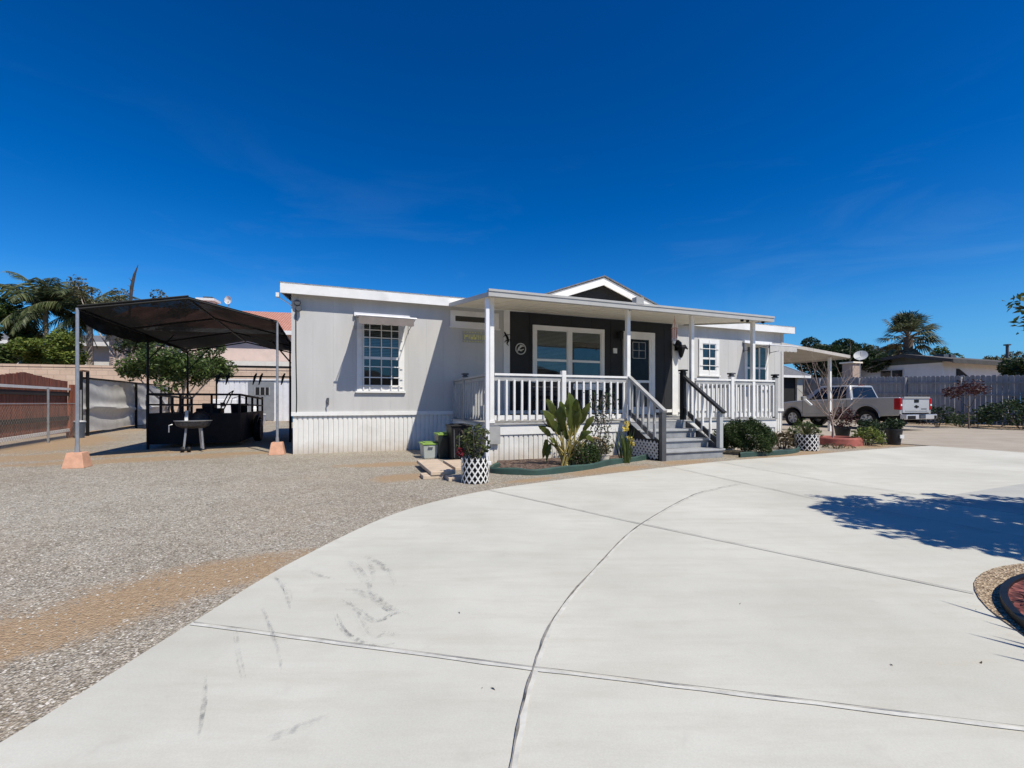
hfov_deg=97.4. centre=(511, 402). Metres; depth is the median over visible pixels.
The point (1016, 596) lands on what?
red mulch
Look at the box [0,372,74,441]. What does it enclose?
wooden gate
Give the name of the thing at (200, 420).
portable grill
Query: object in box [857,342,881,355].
evergreen tree
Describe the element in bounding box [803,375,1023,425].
privacy fence
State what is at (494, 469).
garden edging
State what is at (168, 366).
multi stem tree
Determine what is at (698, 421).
covered porch
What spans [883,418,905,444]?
potted plant
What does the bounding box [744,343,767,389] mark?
window
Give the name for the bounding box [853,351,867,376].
satellite dish
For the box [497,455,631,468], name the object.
bed soil
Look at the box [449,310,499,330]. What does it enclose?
window
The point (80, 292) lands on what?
bare trunk tree
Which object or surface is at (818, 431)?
leafy shrub
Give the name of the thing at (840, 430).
potted plant
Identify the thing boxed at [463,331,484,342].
wall sign
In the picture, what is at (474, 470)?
lattice planter
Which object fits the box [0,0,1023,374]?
sky
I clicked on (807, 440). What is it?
lattice planter
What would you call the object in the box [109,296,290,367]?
pink house
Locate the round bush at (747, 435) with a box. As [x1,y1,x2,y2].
[712,417,776,454]
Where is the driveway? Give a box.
[0,446,1023,767]
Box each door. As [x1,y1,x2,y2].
[248,381,273,419]
[623,331,654,414]
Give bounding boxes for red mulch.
[1008,580,1023,614]
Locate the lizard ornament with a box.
[503,332,510,345]
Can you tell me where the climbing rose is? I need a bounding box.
[583,388,619,452]
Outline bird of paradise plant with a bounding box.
[538,392,593,465]
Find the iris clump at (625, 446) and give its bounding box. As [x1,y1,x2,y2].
[613,421,635,462]
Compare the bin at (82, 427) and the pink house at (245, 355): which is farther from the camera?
the pink house at (245, 355)
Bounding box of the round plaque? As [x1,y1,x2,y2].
[515,343,525,354]
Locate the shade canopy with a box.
[75,295,290,451]
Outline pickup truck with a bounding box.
[782,385,936,427]
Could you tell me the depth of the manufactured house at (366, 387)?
10.68 m
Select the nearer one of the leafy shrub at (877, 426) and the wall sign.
the wall sign
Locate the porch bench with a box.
[531,382,581,414]
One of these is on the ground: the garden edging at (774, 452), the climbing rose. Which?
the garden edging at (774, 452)
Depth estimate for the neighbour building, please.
31.55 m
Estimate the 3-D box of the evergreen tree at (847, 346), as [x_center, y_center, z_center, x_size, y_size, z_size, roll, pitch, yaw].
[26.060,-2.162,36.002,5.546,6.684,6.809,0,0,0]
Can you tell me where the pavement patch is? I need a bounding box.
[925,484,1023,514]
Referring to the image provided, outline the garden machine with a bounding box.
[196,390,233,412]
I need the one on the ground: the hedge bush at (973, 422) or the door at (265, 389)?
the hedge bush at (973, 422)
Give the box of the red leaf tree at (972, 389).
[941,379,991,428]
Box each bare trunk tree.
[66,274,167,365]
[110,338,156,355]
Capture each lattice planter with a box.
[454,424,490,483]
[792,422,819,450]
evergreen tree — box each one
[0,294,42,363]
[794,336,891,378]
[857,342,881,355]
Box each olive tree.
[869,343,902,355]
[983,350,1023,361]
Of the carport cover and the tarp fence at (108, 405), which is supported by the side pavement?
the carport cover
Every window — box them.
[355,318,405,392]
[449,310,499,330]
[532,325,605,389]
[698,339,720,376]
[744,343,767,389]
[880,369,903,379]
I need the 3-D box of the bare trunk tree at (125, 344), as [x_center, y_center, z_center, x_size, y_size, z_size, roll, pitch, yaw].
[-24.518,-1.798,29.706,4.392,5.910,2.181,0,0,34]
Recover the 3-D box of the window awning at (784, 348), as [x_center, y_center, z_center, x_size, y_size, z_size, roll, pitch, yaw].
[8.032,-1.746,14.008,1.220,0.428,0.964,0,0,-22]
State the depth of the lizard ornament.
11.22 m
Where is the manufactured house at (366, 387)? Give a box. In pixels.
[276,275,794,453]
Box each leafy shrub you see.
[787,418,822,435]
[850,426,886,445]
[857,421,889,441]
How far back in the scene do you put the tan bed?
2.59 m
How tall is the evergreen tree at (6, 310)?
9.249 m
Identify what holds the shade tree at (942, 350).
on the ground
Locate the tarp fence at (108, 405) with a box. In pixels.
[80,370,169,435]
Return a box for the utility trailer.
[149,393,262,444]
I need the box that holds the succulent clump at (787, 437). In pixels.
[771,431,796,448]
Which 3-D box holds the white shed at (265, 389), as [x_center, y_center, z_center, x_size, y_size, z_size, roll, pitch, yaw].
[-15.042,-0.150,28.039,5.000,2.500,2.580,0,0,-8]
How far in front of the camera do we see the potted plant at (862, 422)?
13.20 m
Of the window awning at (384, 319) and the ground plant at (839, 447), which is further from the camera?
the ground plant at (839, 447)
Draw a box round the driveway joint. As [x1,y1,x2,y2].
[190,462,1023,767]
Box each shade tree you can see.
[928,346,964,357]
[996,356,1023,393]
[1002,293,1023,334]
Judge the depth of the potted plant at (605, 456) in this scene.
7.86 m
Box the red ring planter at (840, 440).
[818,435,863,445]
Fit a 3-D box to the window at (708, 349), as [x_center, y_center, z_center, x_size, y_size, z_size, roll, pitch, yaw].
[6.007,-1.355,13.691,0.860,1.130,0.065,0,0,-22]
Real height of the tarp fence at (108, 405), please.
2.145 m
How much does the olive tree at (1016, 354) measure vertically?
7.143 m
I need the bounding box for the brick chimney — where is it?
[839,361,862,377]
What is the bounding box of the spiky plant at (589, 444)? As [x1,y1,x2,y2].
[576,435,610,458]
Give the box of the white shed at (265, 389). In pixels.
[218,379,288,420]
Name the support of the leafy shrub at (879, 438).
on the ground
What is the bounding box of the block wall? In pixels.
[0,364,288,412]
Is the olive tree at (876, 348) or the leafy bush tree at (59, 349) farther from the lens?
the olive tree at (876, 348)
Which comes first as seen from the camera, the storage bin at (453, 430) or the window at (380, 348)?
the storage bin at (453, 430)
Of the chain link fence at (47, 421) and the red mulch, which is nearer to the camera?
the red mulch
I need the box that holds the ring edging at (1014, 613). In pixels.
[1000,573,1023,628]
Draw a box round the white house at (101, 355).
[0,333,108,364]
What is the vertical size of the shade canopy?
3.147 m
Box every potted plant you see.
[591,435,614,460]
[827,406,858,435]
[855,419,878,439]
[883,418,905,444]
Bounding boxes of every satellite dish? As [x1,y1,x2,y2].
[224,296,231,306]
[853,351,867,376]
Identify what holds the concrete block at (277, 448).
on the ground
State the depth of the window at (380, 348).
10.15 m
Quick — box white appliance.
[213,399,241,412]
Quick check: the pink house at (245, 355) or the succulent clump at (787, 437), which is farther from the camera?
the pink house at (245, 355)
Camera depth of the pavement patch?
4.95 m
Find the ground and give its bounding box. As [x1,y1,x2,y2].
[0,419,1023,741]
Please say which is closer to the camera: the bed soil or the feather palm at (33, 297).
the bed soil
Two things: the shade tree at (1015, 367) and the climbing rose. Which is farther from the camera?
the shade tree at (1015, 367)
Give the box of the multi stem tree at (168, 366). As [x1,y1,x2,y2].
[113,342,238,411]
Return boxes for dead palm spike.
[112,266,137,358]
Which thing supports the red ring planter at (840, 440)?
on the ground
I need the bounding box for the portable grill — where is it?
[168,410,211,451]
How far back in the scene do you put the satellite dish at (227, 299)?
39.13 m
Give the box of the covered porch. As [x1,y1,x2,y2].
[449,288,778,464]
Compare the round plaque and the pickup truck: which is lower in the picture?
the pickup truck
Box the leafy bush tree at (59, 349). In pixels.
[5,328,90,364]
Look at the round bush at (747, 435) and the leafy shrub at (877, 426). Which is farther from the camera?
the leafy shrub at (877, 426)
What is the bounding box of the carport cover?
[784,343,849,430]
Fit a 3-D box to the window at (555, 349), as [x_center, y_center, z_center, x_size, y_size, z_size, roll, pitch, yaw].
[1.530,-1.165,11.901,2.200,1.650,0.075,0,0,-22]
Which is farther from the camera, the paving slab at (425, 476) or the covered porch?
the covered porch
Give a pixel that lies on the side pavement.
(1001, 440)
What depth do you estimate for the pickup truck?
18.56 m
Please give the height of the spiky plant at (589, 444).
0.612 m
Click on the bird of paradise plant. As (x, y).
(572, 413)
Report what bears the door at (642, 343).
in the manufactured house at (366, 387)
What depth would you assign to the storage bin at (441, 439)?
8.78 m
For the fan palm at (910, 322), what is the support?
on the ground
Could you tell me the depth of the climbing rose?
8.06 m
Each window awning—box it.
[354,312,416,332]
[743,340,797,353]
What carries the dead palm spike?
on the ground
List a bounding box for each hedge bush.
[916,404,966,426]
[943,413,983,426]
[970,397,1023,428]
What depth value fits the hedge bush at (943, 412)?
19.64 m
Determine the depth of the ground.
4.12 m
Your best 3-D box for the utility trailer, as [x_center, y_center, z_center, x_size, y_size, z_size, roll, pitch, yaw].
[-8.297,0.438,12.504,2.340,1.325,3.250,0,0,-20]
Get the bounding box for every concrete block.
[61,451,92,468]
[268,441,285,454]
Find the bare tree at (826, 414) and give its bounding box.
[784,340,874,437]
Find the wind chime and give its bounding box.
[671,316,677,343]
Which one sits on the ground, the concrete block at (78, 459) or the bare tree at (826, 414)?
the concrete block at (78, 459)
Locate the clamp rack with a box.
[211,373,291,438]
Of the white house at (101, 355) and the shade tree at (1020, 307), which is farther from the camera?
the white house at (101, 355)
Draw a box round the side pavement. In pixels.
[782,421,1023,452]
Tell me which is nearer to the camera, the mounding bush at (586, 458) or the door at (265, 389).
the mounding bush at (586, 458)
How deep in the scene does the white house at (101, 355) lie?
40.17 m
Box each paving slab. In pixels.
[417,459,454,474]
[420,472,451,479]
[443,459,462,470]
[445,474,462,480]
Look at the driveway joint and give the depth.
1.77 m
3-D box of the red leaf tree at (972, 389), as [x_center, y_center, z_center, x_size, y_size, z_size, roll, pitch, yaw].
[18.896,0.083,18.723,1.716,2.141,1.536,0,0,-44]
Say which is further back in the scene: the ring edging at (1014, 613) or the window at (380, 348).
the window at (380, 348)
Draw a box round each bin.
[73,420,85,437]
[419,441,437,458]
[434,432,448,458]
[445,423,472,459]
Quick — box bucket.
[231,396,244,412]
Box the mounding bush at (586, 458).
[566,441,602,464]
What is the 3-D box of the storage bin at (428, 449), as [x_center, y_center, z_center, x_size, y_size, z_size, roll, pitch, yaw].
[-1.656,0.940,8.971,0.330,0.320,0.470,0,0,-22]
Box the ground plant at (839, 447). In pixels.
[822,443,855,448]
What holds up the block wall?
on the ground
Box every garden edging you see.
[489,454,648,474]
[738,446,799,457]
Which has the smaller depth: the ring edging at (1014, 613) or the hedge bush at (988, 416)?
the ring edging at (1014, 613)
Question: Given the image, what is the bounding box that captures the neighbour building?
[861,344,1011,412]
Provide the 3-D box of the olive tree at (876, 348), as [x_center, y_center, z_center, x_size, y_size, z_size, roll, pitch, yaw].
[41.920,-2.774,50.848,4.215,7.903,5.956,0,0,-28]
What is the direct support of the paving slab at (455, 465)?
on the ground
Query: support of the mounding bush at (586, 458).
on the bed soil
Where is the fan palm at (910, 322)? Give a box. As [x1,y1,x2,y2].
[873,309,949,355]
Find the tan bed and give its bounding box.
[974,563,1023,634]
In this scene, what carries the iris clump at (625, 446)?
on the bed soil
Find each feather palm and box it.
[0,271,100,349]
[18,284,138,364]
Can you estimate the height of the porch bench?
0.900 m
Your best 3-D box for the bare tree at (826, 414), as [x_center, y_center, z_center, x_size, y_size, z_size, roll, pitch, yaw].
[8.143,-0.410,11.650,2.271,2.923,2.196,0,0,44]
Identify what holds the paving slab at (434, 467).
on the paving slab at (425, 476)
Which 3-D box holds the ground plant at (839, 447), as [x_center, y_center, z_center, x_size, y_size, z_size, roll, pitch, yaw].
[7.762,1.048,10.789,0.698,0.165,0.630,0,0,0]
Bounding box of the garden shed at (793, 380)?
[782,366,810,419]
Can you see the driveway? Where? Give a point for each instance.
(492, 574)
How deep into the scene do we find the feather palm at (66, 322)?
32.10 m
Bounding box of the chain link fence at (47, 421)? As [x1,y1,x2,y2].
[0,388,81,446]

